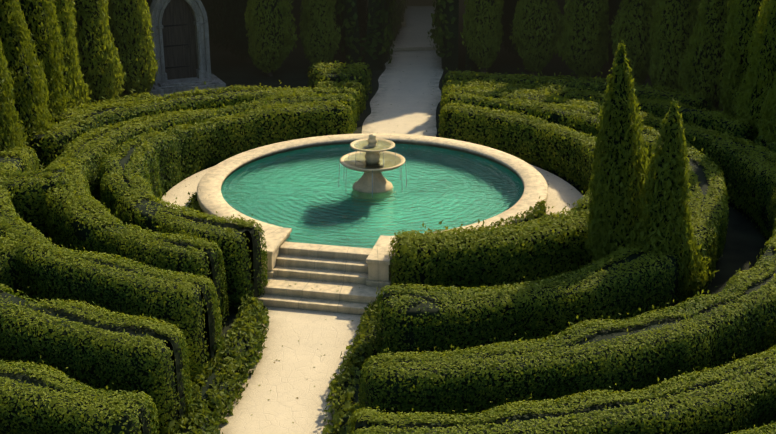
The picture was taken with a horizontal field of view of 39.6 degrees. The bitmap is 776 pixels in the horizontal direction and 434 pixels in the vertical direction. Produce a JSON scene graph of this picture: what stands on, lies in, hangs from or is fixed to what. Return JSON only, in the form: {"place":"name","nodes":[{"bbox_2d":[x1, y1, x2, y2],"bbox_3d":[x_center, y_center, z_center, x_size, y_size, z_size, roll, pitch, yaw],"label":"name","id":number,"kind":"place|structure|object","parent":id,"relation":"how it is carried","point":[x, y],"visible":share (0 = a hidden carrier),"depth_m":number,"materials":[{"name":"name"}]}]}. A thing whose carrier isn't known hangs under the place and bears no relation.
{"place":"outdoors","nodes":[
{"label":"outdoors","id":0,"kind":"place"},
{"bbox_2d":[46,0,91,109],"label":"cypress tree","id":1,"kind":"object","parent":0,"point":[76,87],"depth_m":26.84,"materials":[{"name":"green plant"}]},
{"bbox_2d":[66,0,127,104],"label":"cypress tree","id":2,"kind":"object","parent":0,"point":[98,58],"depth_m":28.33,"materials":[{"name":"green plant"}]},
{"bbox_2d":[104,0,158,98],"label":"cypress tree","id":3,"kind":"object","parent":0,"point":[127,22],"depth_m":29.88,"materials":[{"name":"green plant"}]},
{"bbox_2d":[244,0,297,76],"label":"cypress tree","id":4,"kind":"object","parent":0,"point":[269,22],"depth_m":33.33,"materials":[{"name":"green plant"}]},
{"bbox_2d":[216,306,365,433],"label":"path paving","id":5,"kind":"structure","parent":0,"point":[302,367],"depth_m":15.90,"materials":[{"name":"stone"}]},
{"bbox_2d":[297,0,341,65],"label":"cypress tree","id":6,"kind":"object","parent":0,"point":[320,35],"depth_m":34.02,"materials":[{"name":"green plant"}]},
{"bbox_2d":[251,227,396,314],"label":"pool steps","id":7,"kind":"structure","parent":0,"point":[306,268],"depth_m":18.44,"materials":[{"name":"beige stone"}]},
{"bbox_2d":[115,6,767,401],"bbox_3d":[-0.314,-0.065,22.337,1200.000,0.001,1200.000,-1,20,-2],"label":"soil","id":8,"kind":"structure","parent":0,"point":[745,240],"depth_m":33.75,"materials":[{"name":"black soil"}]},
{"bbox_2d":[0,40,26,155],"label":"cypress tree","id":9,"kind":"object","parent":8,"relation":"on","point":[9,122],"depth_m":22.13,"materials":[{"name":"green plant"}]},
{"bbox_2d":[0,232,29,299],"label":"hedge","id":10,"kind":"object","parent":8,"relation":"on","point":[9,273],"visible":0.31,"depth_m":16.55,"materials":[{"name":"green plant"}]},
{"bbox_2d":[0,0,53,148],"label":"cypress tree","id":11,"kind":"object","parent":8,"relation":"on","point":[14,38],"depth_m":23.38,"materials":[{"name":"green plant"}]},
{"bbox_2d":[0,163,72,242],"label":"hedge","id":12,"kind":"object","parent":8,"relation":"on","point":[29,190],"visible":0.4,"depth_m":19.57,"materials":[{"name":"green plant"}]},
{"bbox_2d":[15,0,71,130],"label":"cypress tree","id":13,"kind":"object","parent":8,"relation":"on","point":[36,14],"depth_m":25.14,"materials":[{"name":"green plant"}]},
{"bbox_2d":[48,105,90,124],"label":"hedge","id":14,"kind":"object","parent":8,"relation":"on","point":[61,116],"visible":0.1,"depth_m":25.44,"materials":[{"name":"green plant"}]},
{"bbox_2d":[0,355,158,433],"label":"hedge","id":15,"kind":"object","parent":8,"relation":"on","point":[34,399],"visible":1,"depth_m":12.50,"materials":[{"name":"green plant"}]},
{"bbox_2d":[0,284,193,433],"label":"hedge","id":16,"kind":"object","parent":8,"relation":"on","point":[85,344],"visible":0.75,"depth_m":13.89,"materials":[{"name":"green plant"}]},
{"bbox_2d":[0,142,223,390],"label":"hedge","id":17,"kind":"object","parent":8,"relation":"on","point":[186,304],"visible":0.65,"depth_m":15.54,"materials":[{"name":"green plant"}]},
{"bbox_2d":[67,88,159,111],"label":"hedge","id":18,"kind":"object","parent":8,"relation":"on","point":[146,96],"visible":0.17,"depth_m":27.13,"materials":[{"name":"green plant"}]},
{"bbox_2d":[138,0,151,53],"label":"cypress row","id":19,"kind":"object","parent":8,"relation":"on","point":[149,2],"visible":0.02,"depth_m":32.94,"materials":[{"name":"green plant"}]},
{"bbox_2d":[148,74,225,98],"bbox_3d":[-6.133,-3.913,32.377,2.300,0.220,1.850,-9,22,-23],"label":"doorstep","id":20,"kind":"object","parent":8,"relation":"on","point":[167,91],"depth_m":31.83,"materials":[{"name":"grey stone"}]},
{"bbox_2d":[147,0,218,89],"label":"stone archway","id":21,"kind":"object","parent":20,"relation":"on","point":[180,34],"depth_m":32.05,"materials":[{"name":"grey stone"}]},
{"bbox_2d":[26,80,359,168],"bbox_3d":[-4.749,-2.466,26.658,9.276,1.536,2.276,-17,26,-38],"label":"hedge","id":22,"kind":"object","parent":8,"relation":"on","point":[55,138],"visible":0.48,"depth_m":25.96,"materials":[{"name":"green plant"}]},
{"bbox_2d":[168,391,225,433],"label":"ivy","id":23,"kind":"object","parent":8,"relation":"on","point":[201,420],"visible":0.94,"depth_m":14.04,"materials":[{"name":"green plant"}]},
{"bbox_2d":[41,87,356,327],"bbox_3d":[-4.233,-1.026,22.654,5.159,1.609,12.549,3,21,8],"label":"hedge","id":24,"kind":"object","parent":8,"relation":"on","point":[79,218],"visible":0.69,"depth_m":18.85,"materials":[{"name":"green plant"}]},
{"bbox_2d":[185,350,248,422],"bbox_3d":[-2.433,2.343,15.055,0.763,0.653,1.514,4,21,9],"label":"path edge planting","id":25,"kind":"object","parent":8,"relation":"on","point":[220,385],"visible":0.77,"depth_m":15.01,"materials":[{"name":"green plant"}]},
{"bbox_2d":[97,94,353,312],"bbox_3d":[-3.621,-0.925,22.456,4.408,1.552,10.271,3,21,7],"label":"hedge","id":26,"kind":"object","parent":8,"relation":"on","point":[142,175],"visible":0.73,"depth_m":22.10,"materials":[{"name":"green plant"}]},
{"bbox_2d":[207,0,254,62],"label":"cypress row","id":27,"kind":"object","parent":8,"relation":"on","point":[233,30],"visible":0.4,"depth_m":35.08,"materials":[{"name":"green plant"}]},
{"bbox_2d":[101,0,367,52],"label":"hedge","id":28,"kind":"object","parent":8,"relation":"on","point":[297,5],"visible":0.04,"depth_m":37.55,"materials":[{"name":"green plant"}]},
{"bbox_2d":[206,294,269,378],"bbox_3d":[-2.213,1.761,16.518,0.741,0.757,2.332,2,21,6],"label":"path edge planting","id":29,"kind":"object","parent":8,"relation":"on","point":[245,332],"visible":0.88,"depth_m":16.29,"materials":[{"name":"green plant"}]},
{"bbox_2d":[307,57,372,94],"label":"hedge","id":30,"kind":"object","parent":8,"relation":"on","point":[313,70],"visible":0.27,"depth_m":31.66,"materials":[{"name":"green plant"}]},
{"bbox_2d":[314,76,365,113],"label":"hedge","id":31,"kind":"object","parent":8,"relation":"on","point":[358,87],"visible":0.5,"depth_m":29.68,"materials":[{"name":"green plant"}]},
{"bbox_2d":[312,61,368,102],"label":"hedge","id":32,"kind":"object","parent":8,"relation":"on","point":[338,75],"visible":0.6,"depth_m":30.58,"materials":[{"name":"green plant"}]},
{"bbox_2d":[322,392,363,433],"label":"ivy","id":33,"kind":"object","parent":8,"relation":"on","point":[340,424],"visible":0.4,"depth_m":14.01,"materials":[{"name":"green plant"}]},
{"bbox_2d":[332,0,367,57],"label":"cypress row","id":34,"kind":"object","parent":8,"relation":"on","point":[361,9],"visible":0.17,"depth_m":35.96,"materials":[{"name":"green plant"}]},
{"bbox_2d":[324,345,376,424],"bbox_3d":[-0.412,2.308,15.135,0.995,0.646,1.835,-1,20,-2],"label":"path edge planting","id":35,"kind":"object","parent":8,"relation":"on","point":[349,381],"visible":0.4,"depth_m":15.09,"materials":[{"name":"green plant"}]},
{"bbox_2d":[340,287,381,371],"bbox_3d":[-0.197,1.756,16.596,0.771,0.695,2.323,3,21,8],"label":"path edge planting","id":36,"kind":"object","parent":8,"relation":"on","point":[366,337],"visible":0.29,"depth_m":16.17,"materials":[{"name":"green plant"}]},
{"bbox_2d":[184,51,548,429],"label":"fallen leaves","id":37,"kind":"object","parent":8,"relation":"on","point":[322,281],"visible":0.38,"depth_m":18.11,"materials":[{"name":"brown plant"}]},
{"bbox_2d":[335,0,407,70],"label":"cypress tree","id":38,"kind":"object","parent":8,"relation":"on","point":[384,20],"depth_m":34.61,"materials":[{"name":"green plant"}]},
{"bbox_2d":[161,164,582,218],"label":"stone paving","id":39,"kind":"structure","parent":8,"relation":"on","point":[562,193],"depth_m":22.84,"materials":[{"name":"stone"}]},
{"bbox_2d":[186,192,212,219],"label":"ivy on pool wall","id":40,"kind":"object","parent":39,"relation":"on","point":[194,203],"visible":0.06,"depth_m":21.44,"materials":[{"name":"green plant"}]},
{"bbox_2d":[416,197,549,236],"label":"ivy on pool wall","id":41,"kind":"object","parent":39,"relation":"on","point":[539,210],"visible":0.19,"depth_m":19.98,"materials":[{"name":"green plant"}]},
{"bbox_2d":[197,133,547,234],"bbox_3d":[-0.314,-0.461,22.197,7.120,0.600,7.107,-1,20,-2],"label":"pool rim","id":42,"kind":"object","parent":8,"relation":"on","point":[210,199],"visible":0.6,"depth_m":23.13,"materials":[{"name":"beige stone"}]},
{"bbox_2d":[221,144,523,248],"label":"pool water","id":43,"kind":"structure","parent":42,"relation":"in","point":[310,195],"depth_m":21.66,"materials":[{"name":"teal liquid"}]},
{"bbox_2d":[339,134,406,196],"bbox_3d":[-0.313,-0.923,22.010,1.404,1.597,1.390,-1,20,-2],"label":"fountain","id":44,"kind":"object","parent":43,"relation":"in","point":[372,158],"visible":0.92,"depth_m":21.82,"materials":[{"name":"stone"}]},
{"bbox_2d":[362,6,442,136],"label":"path paving","id":45,"kind":"structure","parent":8,"relation":"on","point":[414,98],"depth_m":32.73,"materials":[{"name":"stone"}]},
{"bbox_2d":[390,43,438,50],"bbox_3d":[1.036,-6.002,38.113,2.600,0.140,0.500,-3,21,-7],"label":"step","id":46,"kind":"object","parent":8,"relation":"on","point":[408,47],"visible":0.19,"depth_m":37.89,"materials":[{"name":"stone"}]},
{"bbox_2d":[404,0,467,5],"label":"path end wall","id":47,"kind":"structure","parent":8,"relation":"on","point":[422,2],"depth_m":46.82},
{"bbox_2d":[427,0,479,70],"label":"cypress tree","id":48,"kind":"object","parent":8,"relation":"on","point":[445,21],"depth_m":34.62,"materials":[{"name":"green plant"}]},
{"bbox_2d":[460,0,503,72],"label":"cypress tree","id":49,"kind":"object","parent":8,"relation":"on","point":[486,26],"depth_m":33.84,"materials":[{"name":"green plant"}]},
{"bbox_2d":[388,201,592,291],"bbox_3d":[2.038,0.628,18.657,4.261,1.281,1.310,-8,22,-21],"label":"hedge","id":50,"kind":"object","parent":8,"relation":"on","point":[532,251],"visible":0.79,"depth_m":18.12,"materials":[{"name":"green plant"}]},
{"bbox_2d":[498,0,556,60],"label":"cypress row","id":51,"kind":"object","parent":8,"relation":"on","point":[508,9],"visible":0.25,"depth_m":35.30,"materials":[{"name":"green plant"}]},
{"bbox_2d":[438,102,645,213],"bbox_3d":[3.544,-1.129,23.126,2.601,1.459,8.569,-6,21,-15],"label":"hedge","id":52,"kind":"object","parent":8,"relation":"on","point":[565,153],"visible":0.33,"depth_m":24.95,"materials":[{"name":"green plant"}]},
{"bbox_2d":[374,88,730,357],"bbox_3d":[3.560,-0.436,21.298,6.088,1.441,13.658,3,21,7],"label":"hedge","id":53,"kind":"object","parent":8,"relation":"on","point":[625,281],"visible":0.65,"depth_m":16.24,"materials":[{"name":"green plant"}]},
{"bbox_2d":[346,130,775,433],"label":"hedge","id":54,"kind":"object","parent":8,"relation":"on","point":[739,397],"visible":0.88,"depth_m":12.77,"materials":[{"name":"green plant"}]},
{"bbox_2d":[358,81,775,420],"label":"hedge","id":55,"kind":"object","parent":8,"relation":"on","point":[737,320],"visible":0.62,"depth_m":14.33,"materials":[{"name":"green plant"}]},
{"bbox_2d":[442,65,712,111],"bbox_3d":[5.064,-3.428,29.530,7.717,1.310,1.665,12,23,28],"label":"hedge","id":56,"kind":"object","parent":8,"relation":"on","point":[692,98],"visible":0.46,"depth_m":29.35,"materials":[{"name":"green plant"}]},
{"bbox_2d":[441,74,757,143],"bbox_3d":[5.288,-2.807,27.783,8.870,1.368,1.788,15,25,35],"label":"hedge","id":57,"kind":"object","parent":8,"relation":"on","point":[742,128],"visible":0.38,"depth_m":26.70,"materials":[{"name":"green plant"}]},
{"bbox_2d":[466,0,735,48],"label":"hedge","id":58,"kind":"object","parent":8,"relation":"on","point":[561,3],"visible":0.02,"depth_m":37.27,"materials":[{"name":"green plant"}]},
{"bbox_2d":[584,39,649,266],"bbox_3d":[3.985,-0.758,17.933,1.319,4.368,1.356,-1,20,-2],"label":"young cypress","id":59,"kind":"object","parent":8,"relation":"on","point":[615,183],"visible":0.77,"depth_m":17.59,"materials":[{"name":"green plant"}]},
{"bbox_2d":[599,0,654,71],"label":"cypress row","id":60,"kind":"object","parent":8,"relation":"on","point":[613,7],"visible":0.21,"depth_m":33.68,"materials":[{"name":"green plant"}]},
{"bbox_2d":[625,98,719,294],"bbox_3d":[4.658,-0.191,17.514,1.607,3.597,1.171,-1,20,-2],"label":"young cypress","id":61,"kind":"object","parent":8,"relation":"on","point":[666,213],"visible":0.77,"depth_m":17.20,"materials":[{"name":"green plant"}]},
{"bbox_2d":[676,0,737,111],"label":"cypress tree","id":62,"kind":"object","parent":8,"relation":"on","point":[702,66],"depth_m":28.12,"materials":[{"name":"green plant"}]},
{"bbox_2d":[727,420,775,433],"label":"hedge","id":63,"kind":"object","parent":8,"relation":"on","point":[757,430],"visible":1,"depth_m":12.10,"materials":[{"name":"green plant"}]},
{"bbox_2d":[733,0,775,142],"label":"cypress tree","id":64,"kind":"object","parent":8,"relation":"on","point":[759,78],"depth_m":24.77,"materials":[{"name":"green plant"}]},
{"bbox_2d":[755,71,775,143],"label":"cypress tree","id":65,"kind":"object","parent":8,"relation":"on","point":[771,102],"depth_m":23.95,"materials":[{"name":"green plant"}]},
{"bbox_2d":[509,0,566,77],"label":"cypress tree","id":66,"kind":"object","parent":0,"point":[533,33],"depth_m":33.15,"materials":[{"name":"green plant"}]},
{"bbox_2d":[553,0,610,80],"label":"cypress tree","id":67,"kind":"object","parent":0,"point":[584,50],"depth_m":32.26,"materials":[{"name":"green plant"}]},
{"bbox_2d":[610,0,659,85],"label":"cypress tree","id":68,"kind":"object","parent":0,"point":[631,26],"depth_m":30.85,"materials":[{"name":"green plant"}]},
{"bbox_2d":[648,0,699,93],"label":"cypress tree","id":69,"kind":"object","parent":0,"point":[673,32],"depth_m":29.50,"materials":[{"name":"green plant"}]},
{"bbox_2d":[719,0,768,118],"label":"cypress tree","id":70,"kind":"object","parent":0,"point":[743,21],"depth_m":26.27,"materials":[{"name":"green plant"}]}
]}

